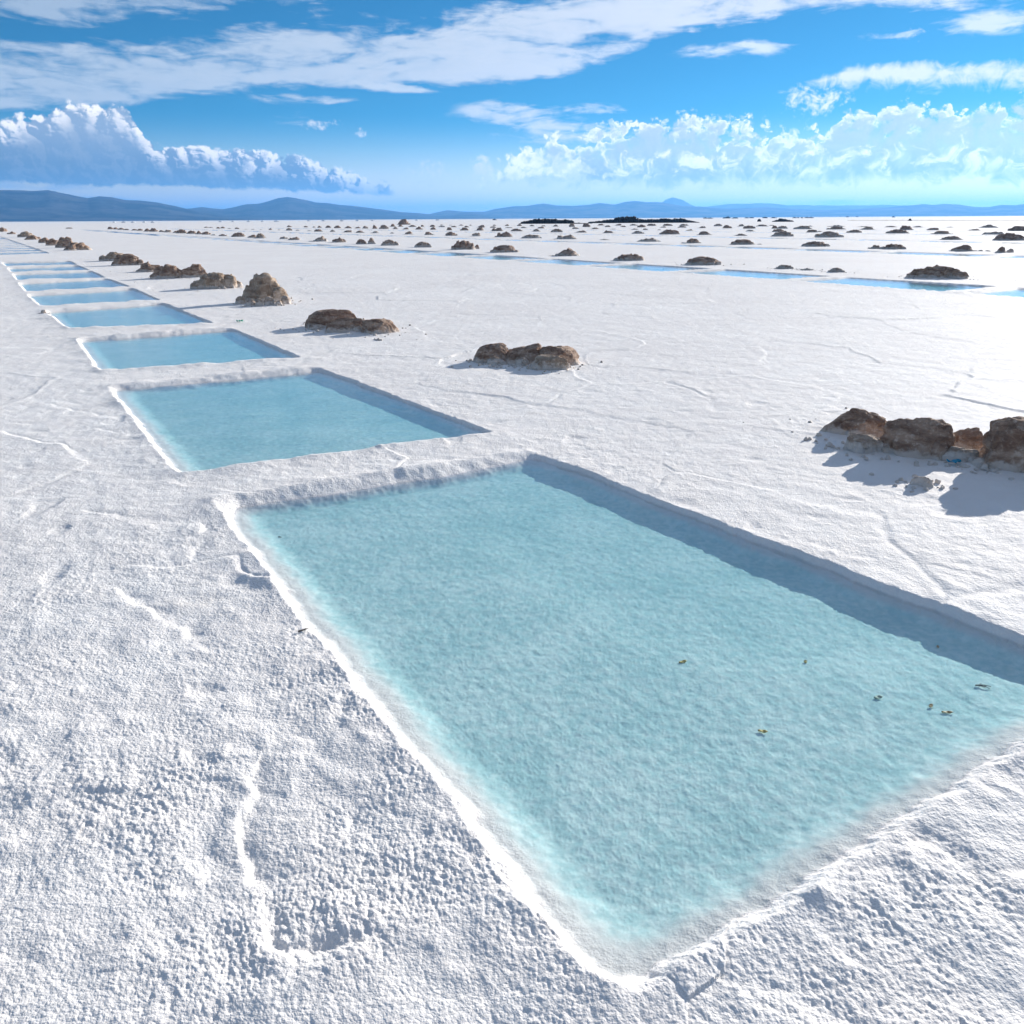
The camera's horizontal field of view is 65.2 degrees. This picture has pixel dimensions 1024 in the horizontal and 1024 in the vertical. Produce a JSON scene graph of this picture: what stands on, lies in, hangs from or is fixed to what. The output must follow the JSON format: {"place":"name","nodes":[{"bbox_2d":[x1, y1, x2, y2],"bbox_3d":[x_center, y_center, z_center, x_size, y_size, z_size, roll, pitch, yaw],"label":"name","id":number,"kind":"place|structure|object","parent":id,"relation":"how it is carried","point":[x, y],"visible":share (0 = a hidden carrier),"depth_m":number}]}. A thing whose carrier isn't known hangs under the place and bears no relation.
{"place":"outdoors","nodes":[
{"label":"outdoors","id":0,"kind":"place"},
{"bbox_2d":[0,249,39,251],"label":"water","id":1,"kind":"structure","parent":0,"point":[19,250],"depth_m":48.82},
{"bbox_2d":[0,252,45,254],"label":"water","id":2,"kind":"structure","parent":0,"point":[21,253],"depth_m":44.40},
{"bbox_2d":[4,262,74,265],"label":"water","id":3,"kind":"structure","parent":0,"point":[38,263],"depth_m":33.63},
{"bbox_2d":[9,266,84,271],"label":"water","id":4,"kind":"structure","parent":0,"point":[48,268],"depth_m":29.61},
{"bbox_2d":[14,272,100,279],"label":"water","id":5,"kind":"structure","parent":0,"point":[65,275],"depth_m":26.12},
{"bbox_2d":[21,280,123,290],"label":"water","id":6,"kind":"structure","parent":0,"point":[66,285],"depth_m":22.16},
{"bbox_2d":[30,290,155,304],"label":"water","id":7,"kind":"structure","parent":0,"point":[95,297],"depth_m":18.59},
{"bbox_2d":[0,190,254,221],"bbox_3d":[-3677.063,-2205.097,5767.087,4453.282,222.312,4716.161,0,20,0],"label":"mountains","id":8,"kind":"structure","parent":0,"point":[30,206],"depth_m":5150.12},
{"bbox_2d":[50,305,206,327],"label":"water","id":9,"kind":"structure","parent":0,"point":[163,311],"depth_m":14.84},
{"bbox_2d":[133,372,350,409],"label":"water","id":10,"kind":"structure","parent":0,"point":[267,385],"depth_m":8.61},
{"bbox_2d":[294,245,333,245],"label":"water","id":11,"kind":"structure","parent":0,"point":[313,245],"depth_m":55.12},
{"bbox_2d":[325,246,359,247],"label":"water","id":12,"kind":"structure","parent":0,"point":[341,247],"depth_m":50.98},
{"bbox_2d":[190,197,497,219],"bbox_3d":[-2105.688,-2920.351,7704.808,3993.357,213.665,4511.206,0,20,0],"label":"mountains","id":13,"kind":"structure","parent":0,"point":[286,208],"depth_m":6985.49},
{"bbox_2d":[353,248,393,249],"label":"water","id":14,"kind":"structure","parent":0,"point":[371,249],"depth_m":47.31},
{"bbox_2d":[380,250,427,252],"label":"water","id":15,"kind":"structure","parent":0,"point":[403,251],"depth_m":43.99},
{"bbox_2d":[421,253,476,255],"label":"water","id":16,"kind":"structure","parent":0,"point":[448,254],"depth_m":40.02},
{"bbox_2d":[468,256,539,259],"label":"water","id":17,"kind":"structure","parent":0,"point":[499,257],"depth_m":36.52},
{"bbox_2d":[0,216,1023,1023],"bbox_3d":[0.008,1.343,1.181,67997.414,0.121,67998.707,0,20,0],"label":"ground","id":18,"kind":"structure","parent":0,"point":[476,742],"depth_m":3.44},
{"bbox_2d":[17,231,32,236],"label":"rock mound","id":19,"kind":"object","parent":18,"relation":"on","point":[24,234],"visible":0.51,"depth_m":87.92},
{"bbox_2d":[25,235,40,239],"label":"rock mound","id":20,"kind":"object","parent":18,"relation":"on","point":[32,237],"visible":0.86,"depth_m":75.96},
{"bbox_2d":[38,237,48,242],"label":"rock mound","id":21,"kind":"object","parent":18,"relation":"on","point":[43,240],"visible":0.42,"depth_m":64.40},
{"bbox_2d":[45,238,57,245],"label":"rock mound","id":22,"kind":"object","parent":18,"relation":"on","point":[51,242],"visible":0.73,"depth_m":57.62},
{"bbox_2d":[55,237,73,247],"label":"rock mound","id":23,"kind":"object","parent":18,"relation":"on","point":[62,242],"visible":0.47,"depth_m":52.52},
{"bbox_2d":[64,242,91,249],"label":"rock mound","id":24,"kind":"object","parent":18,"relation":"on","point":[77,246],"visible":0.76,"depth_m":48.09},
{"bbox_2d":[99,252,122,260],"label":"rock mound","id":25,"kind":"object","parent":18,"relation":"on","point":[110,256],"visible":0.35,"depth_m":34.90},
{"bbox_2d":[111,254,143,265],"bbox_3d":[-15.187,-9.929,31.530,1.206,0.487,0.687,-9,22,-23],"label":"rock mound","id":26,"kind":"object","parent":18,"relation":"on","point":[125,259],"visible":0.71,"depth_m":31.38},
{"bbox_2d":[135,261,159,271],"bbox_3d":[-12.331,-8.424,27.512,1.216,0.391,0.670,-9,22,-22],"label":"rock mound","id":27,"kind":"object","parent":18,"relation":"on","point":[147,267],"visible":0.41,"depth_m":27.30},
{"bbox_2d":[149,264,184,278],"bbox_3d":[-10.430,-7.317,24.385,1.182,0.466,0.657,-8,22,-21],"label":"rock mound","id":28,"kind":"object","parent":18,"relation":"on","point":[166,271],"visible":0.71,"depth_m":24.17},
{"bbox_2d":[81,331,291,368],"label":"water","id":29,"kind":"structure","parent":18,"relation":"in","point":[94,343],"depth_m":11.42},
{"bbox_2d":[182,264,207,277],"bbox_3d":[-9.762,-7.404,24.639,0.793,0.465,0.374,-8,21,-19],"label":"rock mound","id":30,"kind":"object","parent":18,"relation":"on","point":[195,270],"visible":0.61,"depth_m":24.53},
{"bbox_2d":[190,272,242,288],"bbox_3d":[-7.617,-5.942,20.582,1.301,0.453,0.713,-7,21,-18],"label":"rock mound","id":31,"kind":"object","parent":18,"relation":"on","point":[213,280],"visible":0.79,"depth_m":20.42},
{"bbox_2d":[231,232,245,236],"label":"rock mound","id":32,"kind":"object","parent":18,"relation":"on","point":[238,234],"visible":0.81,"depth_m":83.85},
{"bbox_2d":[235,296,245,303],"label":"boulder","id":33,"kind":"object","parent":18,"relation":"on","point":[240,300],"visible":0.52,"depth_m":16.66},
{"bbox_2d":[246,299,254,305],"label":"boulder","id":34,"kind":"object","parent":18,"relation":"on","point":[250,302],"visible":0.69,"depth_m":16.35},
{"bbox_2d":[255,298,263,305],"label":"boulder","id":35,"kind":"object","parent":18,"relation":"on","point":[259,302],"visible":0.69,"depth_m":16.33},
{"bbox_2d":[256,233,265,237],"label":"rock mound","id":36,"kind":"object","parent":18,"relation":"on","point":[259,235],"visible":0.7,"depth_m":76.31},
{"bbox_2d":[242,272,288,302],"bbox_3d":[-5.302,-4.752,17.059,1.038,0.690,0.538,-6,21,-16],"label":"rock mound","id":37,"kind":"object","parent":18,"relation":"on","point":[262,286],"visible":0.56,"depth_m":16.92},
{"bbox_2d":[264,296,274,304],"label":"boulder","id":38,"kind":"object","parent":18,"relation":"on","point":[268,300],"visible":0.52,"depth_m":16.41},
{"bbox_2d":[280,296,290,303],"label":"boulder","id":39,"kind":"object","parent":18,"relation":"on","point":[285,300],"visible":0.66,"depth_m":16.58},
{"bbox_2d":[308,323,325,329],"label":"boulder","id":40,"kind":"object","parent":18,"relation":"on","point":[313,326],"visible":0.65,"depth_m":12.74},
{"bbox_2d":[310,236,327,241],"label":"rock mound","id":41,"kind":"object","parent":18,"relation":"on","point":[321,238],"visible":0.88,"depth_m":64.31},
{"bbox_2d":[305,309,355,327],"bbox_3d":[-2.925,-3.165,13.130,1.002,0.336,0.509,-5,21,-12],"label":"boulder","id":42,"kind":"object","parent":18,"relation":"on","point":[325,317],"visible":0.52,"depth_m":12.91},
{"bbox_2d":[332,237,346,242],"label":"rock mound","id":43,"kind":"object","parent":18,"relation":"on","point":[339,239],"visible":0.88,"depth_m":61.31},
{"bbox_2d":[325,317,363,332],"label":"boulder","id":44,"kind":"object","parent":18,"relation":"on","point":[341,325],"visible":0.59,"depth_m":12.44},
{"bbox_2d":[350,325,361,331],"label":"boulder","id":45,"kind":"object","parent":18,"relation":"on","point":[356,328],"visible":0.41,"depth_m":12.42},
{"bbox_2d":[356,239,366,243],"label":"rock mound","id":46,"kind":"object","parent":18,"relation":"on","point":[360,241],"visible":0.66,"depth_m":56.78},
{"bbox_2d":[361,318,399,333],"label":"boulder","id":47,"kind":"object","parent":18,"relation":"on","point":[379,326],"visible":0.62,"depth_m":12.25},
{"bbox_2d":[381,239,398,245],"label":"rock mound","id":48,"kind":"object","parent":18,"relation":"on","point":[388,242],"visible":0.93,"depth_m":53.43},
{"bbox_2d":[397,219,410,224],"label":"rock mound","id":49,"kind":"object","parent":18,"relation":"on","point":[403,222],"visible":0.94,"depth_m":251.41},
{"bbox_2d":[414,241,431,246],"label":"rock mound","id":50,"kind":"object","parent":18,"relation":"on","point":[422,244],"visible":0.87,"depth_m":49.47},
{"bbox_2d":[445,232,457,235],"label":"rock mound","id":51,"kind":"object","parent":18,"relation":"on","point":[450,234],"visible":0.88,"depth_m":83.11},
{"bbox_2d":[451,240,475,249],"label":"rock mound","id":52,"kind":"object","parent":18,"relation":"on","point":[462,245],"visible":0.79,"depth_m":45.64},
{"bbox_2d":[473,343,508,362],"bbox_3d":[-0.235,-1.940,9.825,0.495,0.262,0.382,-1,20,-1],"label":"boulder","id":53,"kind":"object","parent":18,"relation":"on","point":[484,353],"visible":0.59,"depth_m":9.73},
{"bbox_2d":[487,356,506,365],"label":"boulder","id":54,"kind":"object","parent":18,"relation":"on","point":[495,361],"visible":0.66,"depth_m":9.59},
{"bbox_2d":[495,231,511,236],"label":"rock mound","id":55,"kind":"object","parent":18,"relation":"on","point":[506,234],"visible":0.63,"depth_m":75.87},
{"bbox_2d":[490,245,518,252],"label":"rock mound","id":56,"kind":"object","parent":18,"relation":"on","point":[505,248],"visible":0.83,"depth_m":41.42},
{"bbox_2d":[515,357,528,365],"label":"boulder","id":57,"kind":"object","parent":18,"relation":"on","point":[522,361],"visible":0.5,"depth_m":9.53},
{"bbox_2d":[505,343,541,363],"bbox_3d":[0.181,-1.956,9.855,0.708,0.256,0.532,0,20,1],"label":"boulder","id":58,"kind":"object","parent":18,"relation":"on","point":[531,352],"visible":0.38,"depth_m":9.70},
{"bbox_2d":[38,262,1013,492],"bbox_3d":[0.285,-6.287,21.873,29.398,0.045,23.175,17,27,40],"label":"rubble","id":59,"kind":"object","parent":18,"relation":"on","point":[887,457],"visible":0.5,"depth_m":5.84},
{"bbox_2d":[521,234,541,237],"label":"rock mound","id":60,"kind":"object","parent":18,"relation":"on","point":[531,236],"visible":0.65,"depth_m":70.65},
{"bbox_2d":[519,218,573,223],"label":"dark rock heap","id":61,"kind":"object","parent":18,"relation":"on","point":[546,221],"visible":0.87,"depth_m":257.97},
{"bbox_2d":[529,354,569,369],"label":"boulder","id":62,"kind":"object","parent":18,"relation":"on","point":[546,362],"visible":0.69,"depth_m":9.26},
{"bbox_2d":[540,345,579,364],"bbox_3d":[0.581,-1.877,9.652,0.504,0.255,0.378,-5,21,-12],"label":"boulder","id":63,"kind":"object","parent":18,"relation":"on","point":[570,354],"visible":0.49,"depth_m":9.57},
{"bbox_2d":[550,248,578,255],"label":"rock mound","id":64,"kind":"object","parent":18,"relation":"on","point":[569,252],"visible":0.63,"depth_m":37.16},
{"bbox_2d":[555,234,576,238],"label":"rock mound","id":65,"kind":"object","parent":18,"relation":"on","point":[570,236],"visible":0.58,"depth_m":66.96},
{"bbox_2d":[613,253,643,260],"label":"rock mound","id":66,"kind":"object","parent":18,"relation":"on","point":[629,257],"visible":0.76,"depth_m":32.72},
{"bbox_2d":[588,216,699,222],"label":"dark rock heap","id":67,"kind":"object","parent":18,"relation":"on","point":[630,219],"visible":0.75,"depth_m":272.14},
{"bbox_2d":[637,238,660,241],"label":"rock mound","id":68,"kind":"object","parent":18,"relation":"on","point":[649,240],"visible":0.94,"depth_m":58.59},
{"bbox_2d":[659,229,679,233],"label":"rock mound","id":69,"kind":"object","parent":18,"relation":"on","point":[667,231],"visible":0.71,"depth_m":83.79},
{"bbox_2d":[682,238,700,242],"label":"rock mound","id":70,"kind":"object","parent":18,"relation":"on","point":[691,240],"visible":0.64,"depth_m":54.43},
{"bbox_2d":[685,256,721,264],"bbox_3d":[7.110,-9.328,29.743,1.345,0.337,0.836,4,21,12],"label":"rock mound","id":71,"kind":"object","parent":18,"relation":"on","point":[701,260],"visible":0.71,"depth_m":29.54},
{"bbox_2d":[697,231,711,234],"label":"rock mound","id":72,"kind":"object","parent":18,"relation":"on","point":[704,233],"visible":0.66,"depth_m":80.37},
{"bbox_2d":[729,239,754,244],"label":"rock mound","id":73,"kind":"object","parent":18,"relation":"on","point":[742,242],"visible":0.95,"depth_m":51.26},
{"bbox_2d":[772,231,793,235],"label":"rock mound","id":74,"kind":"object","parent":18,"relation":"on","point":[783,233],"visible":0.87,"depth_m":72.28},
{"bbox_2d":[772,218,793,221],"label":"rock mound","id":75,"kind":"object","parent":18,"relation":"on","point":[781,220],"visible":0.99,"depth_m":290.97},
{"bbox_2d":[776,264,793,268],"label":"rock mound","id":76,"kind":"object","parent":18,"relation":"on","point":[781,266],"visible":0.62,"depth_m":27.06},
{"bbox_2d":[793,226,811,228],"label":"rock mound","id":77,"kind":"object","parent":18,"relation":"on","point":[803,227],"visible":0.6,"depth_m":114.36},
{"bbox_2d":[801,241,829,246],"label":"rock mound","id":78,"kind":"object","parent":18,"relation":"on","point":[815,244],"visible":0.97,"depth_m":47.31},
{"bbox_2d":[814,231,843,236],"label":"rock mound","id":79,"kind":"object","parent":18,"relation":"on","point":[829,234],"visible":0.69,"depth_m":67.97},
{"bbox_2d":[828,267,844,271],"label":"rock mound","id":80,"kind":"object","parent":18,"relation":"on","point":[837,269],"visible":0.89,"depth_m":25.32},
{"bbox_2d":[820,408,886,437],"bbox_3d":[2.779,-0.729,6.488,0.588,0.245,0.375,8,22,23],"label":"boulder","id":81,"kind":"object","parent":18,"relation":"on","point":[857,420],"visible":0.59,"depth_m":6.37},
{"bbox_2d":[846,230,861,232],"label":"rock mound","id":82,"kind":"object","parent":18,"relation":"on","point":[854,231],"visible":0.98,"depth_m":86.89},
{"bbox_2d":[843,432,883,453],"bbox_3d":[2.647,-0.519,6.017,0.307,0.173,0.199,-2,20,-3],"label":"boulder","id":83,"kind":"object","parent":18,"relation":"on","point":[861,443],"visible":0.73,"depth_m":5.94},
{"bbox_2d":[858,227,875,229],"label":"rock mound","id":84,"kind":"object","parent":18,"relation":"on","point":[867,228],"visible":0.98,"depth_m":106.00},
{"bbox_2d":[879,244,905,248],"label":"rock mound","id":85,"kind":"object","parent":18,"relation":"on","point":[893,246],"visible":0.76,"depth_m":42.69},
{"bbox_2d":[886,229,908,232],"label":"rock mound","id":86,"kind":"object","parent":18,"relation":"on","point":[897,231],"visible":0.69,"depth_m":82.36},
{"bbox_2d":[900,226,912,229],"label":"rock mound","id":87,"kind":"object","parent":18,"relation":"on","point":[906,227],"visible":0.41,"depth_m":102.27},
{"bbox_2d":[880,417,955,460],"bbox_3d":[2.987,-0.538,5.885,0.514,0.326,0.325,10,23,26],"label":"boulder","id":88,"kind":"object","parent":18,"relation":"on","point":[924,438],"visible":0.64,"depth_m":5.80},
{"bbox_2d":[910,476,933,486],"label":"boulder","id":89,"kind":"object","parent":18,"relation":"on","point":[922,481],"visible":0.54,"depth_m":5.18},
{"bbox_2d":[906,265,968,278],"bbox_3d":[12.109,-6.825,22.775,1.624,0.398,0.977,10,22,25],"label":"rock mound","id":90,"kind":"object","parent":18,"relation":"on","point":[937,271],"visible":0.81,"depth_m":22.61},
{"bbox_2d":[931,231,952,233],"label":"rock mound","id":91,"kind":"object","parent":18,"relation":"on","point":[941,232],"visible":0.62,"depth_m":78.23},
{"bbox_2d":[935,236,962,239],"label":"rock mound","id":92,"kind":"object","parent":18,"relation":"on","point":[952,238],"visible":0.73,"depth_m":58.88},
{"bbox_2d":[947,459,961,462],"bbox_3d":[3.121,-0.359,5.636,0.102,0.029,0.055,0,20,0],"label":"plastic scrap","id":93,"kind":"object","parent":18,"relation":"on","point":[956,460],"visible":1,"depth_m":5.63},
{"bbox_2d":[942,446,978,462],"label":"boulder","id":94,"kind":"object","parent":18,"relation":"on","point":[956,452],"visible":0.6,"depth_m":5.69},
{"bbox_2d":[949,245,975,251],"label":"rock mound","id":95,"kind":"object","parent":18,"relation":"on","point":[965,248],"visible":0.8,"depth_m":39.70},
{"bbox_2d":[953,427,982,450],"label":"boulder","id":96,"kind":"object","parent":18,"relation":"on","point":[969,438],"visible":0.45,"depth_m":5.95},
{"bbox_2d":[968,457,984,468],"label":"boulder","id":97,"kind":"object","parent":18,"relation":"on","point":[978,462],"visible":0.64,"depth_m":5.58},
{"bbox_2d":[979,224,998,227],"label":"rock mound","id":98,"kind":"object","parent":18,"relation":"on","point":[989,226],"visible":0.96,"depth_m":117.40},
{"bbox_2d":[982,231,1003,234],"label":"rock mound","id":99,"kind":"object","parent":18,"relation":"on","point":[991,233],"visible":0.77,"depth_m":74.81},
{"bbox_2d":[993,246,1005,252],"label":"rock mound","id":100,"kind":"object","parent":18,"relation":"on","point":[1001,249],"visible":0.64,"depth_m":37.87},
{"bbox_2d":[979,416,1023,472],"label":"boulder","id":101,"kind":"object","parent":18,"relation":"on","point":[1002,448],"visible":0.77,"depth_m":5.48},
{"bbox_2d":[993,233,1023,240],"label":"rock mound","id":102,"kind":"object","parent":18,"relation":"on","point":[1011,236],"visible":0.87,"depth_m":56.51},
{"bbox_2d":[1008,226,1023,230],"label":"rock mound","id":103,"kind":"object","parent":18,"relation":"on","point":[1017,228],"visible":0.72,"depth_m":91.87},
{"bbox_2d":[0,0,1023,213],"label":"sky","id":104,"kind":"structure","parent":0,"point":[410,106]},
{"bbox_2d":[520,259,613,264],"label":"water","id":105,"kind":"structure","parent":0,"point":[566,262],"depth_m":32.23},
{"bbox_2d":[619,243,661,244],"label":"water","id":106,"kind":"structure","parent":0,"point":[638,244],"depth_m":53.37},
{"bbox_2d":[591,265,697,270],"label":"water","id":107,"kind":"structure","parent":0,"point":[651,268],"depth_m":28.57},
{"bbox_2d":[664,245,723,246],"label":"water","id":108,"kind":"structure","parent":0,"point":[693,246],"depth_m":49.14},
{"bbox_2d":[432,201,1023,218],"bbox_3d":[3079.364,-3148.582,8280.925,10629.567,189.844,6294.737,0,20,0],"label":"mountains","id":109,"kind":"structure","parent":0,"point":[637,209],"depth_m":8168.16},
{"bbox_2d":[684,270,825,278],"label":"water","id":110,"kind":"structure","parent":0,"point":[753,274],"depth_m":24.81},
{"bbox_2d":[723,247,787,248],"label":"water","id":111,"kind":"structure","parent":0,"point":[754,248],"depth_m":45.47},
{"bbox_2d":[662,197,908,209],"bbox_3d":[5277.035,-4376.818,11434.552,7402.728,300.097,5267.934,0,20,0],"label":"mountains","id":112,"kind":"structure","parent":0,"point":[675,201],"depth_m":11821.32},
{"bbox_2d":[799,249,877,252],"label":"water","id":113,"kind":"structure","parent":0,"point":[836,250],"depth_m":42.09},
{"bbox_2d":[869,240,904,240],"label":"water","id":114,"kind":"structure","parent":0,"point":[886,240],"depth_m":59.06},
{"bbox_2d":[807,278,983,290],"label":"water","id":115,"kind":"structure","parent":0,"point":[902,284],"depth_m":20.89},
{"bbox_2d":[848,220,1023,220],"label":"dirt track","id":116,"kind":"structure","parent":0,"point":[936,220],"depth_m":313.37},
{"bbox_2d":[888,252,992,255],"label":"water","id":117,"kind":"structure","parent":0,"point":[936,254],"depth_m":37.13},
{"bbox_2d":[918,241,981,242],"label":"water","id":118,"kind":"structure","parent":0,"point":[948,241],"depth_m":56.00},
{"bbox_2d":[975,289,1023,297],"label":"water","id":119,"kind":"structure","parent":0,"point":[1017,292],"depth_m":18.34},
{"bbox_2d":[1000,256,1023,257],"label":"water","id":120,"kind":"structure","parent":0,"point":[1013,257],"depth_m":34.11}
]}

